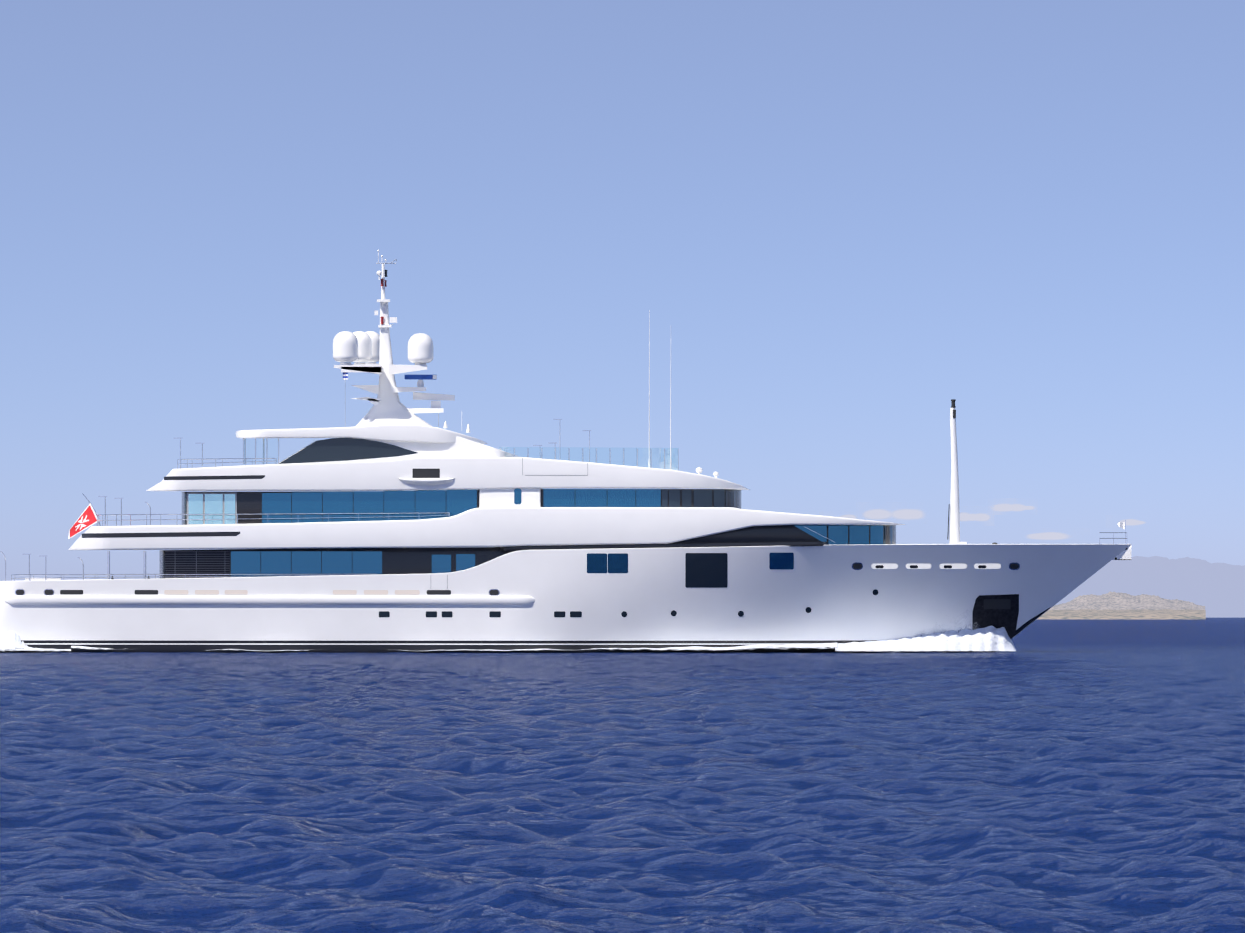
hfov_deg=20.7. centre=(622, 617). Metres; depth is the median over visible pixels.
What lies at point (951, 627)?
bow spray mist
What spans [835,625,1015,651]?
bow wave foam
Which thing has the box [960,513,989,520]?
cloud
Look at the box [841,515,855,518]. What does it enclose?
cloud
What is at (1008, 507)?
cloud
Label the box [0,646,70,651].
stern wake foam
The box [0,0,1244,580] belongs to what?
sky
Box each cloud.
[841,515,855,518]
[864,509,922,518]
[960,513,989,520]
[993,504,1033,510]
[1028,532,1067,539]
[1120,519,1144,524]
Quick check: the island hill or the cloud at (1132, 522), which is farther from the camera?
the cloud at (1132, 522)
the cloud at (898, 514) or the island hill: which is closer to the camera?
the island hill
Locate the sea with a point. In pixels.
(1066, 776)
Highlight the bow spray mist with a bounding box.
[843,613,977,642]
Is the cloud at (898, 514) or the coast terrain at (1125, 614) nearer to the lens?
the coast terrain at (1125, 614)
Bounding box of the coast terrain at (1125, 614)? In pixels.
[1038,609,1205,618]
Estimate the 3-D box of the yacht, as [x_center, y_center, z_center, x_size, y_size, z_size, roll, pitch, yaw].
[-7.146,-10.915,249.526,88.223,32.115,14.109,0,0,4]
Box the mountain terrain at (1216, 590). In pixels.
[1054,556,1244,617]
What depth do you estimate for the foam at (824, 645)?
242.99 m
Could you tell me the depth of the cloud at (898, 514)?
45124.36 m
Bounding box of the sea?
[0,618,1244,932]
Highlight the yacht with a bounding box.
[0,249,1130,652]
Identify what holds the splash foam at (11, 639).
on the stern wake foam at (2, 648)
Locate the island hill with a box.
[1049,591,1204,609]
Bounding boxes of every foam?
[0,630,40,650]
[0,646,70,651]
[71,642,836,650]
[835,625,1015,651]
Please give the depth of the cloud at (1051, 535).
45183.79 m

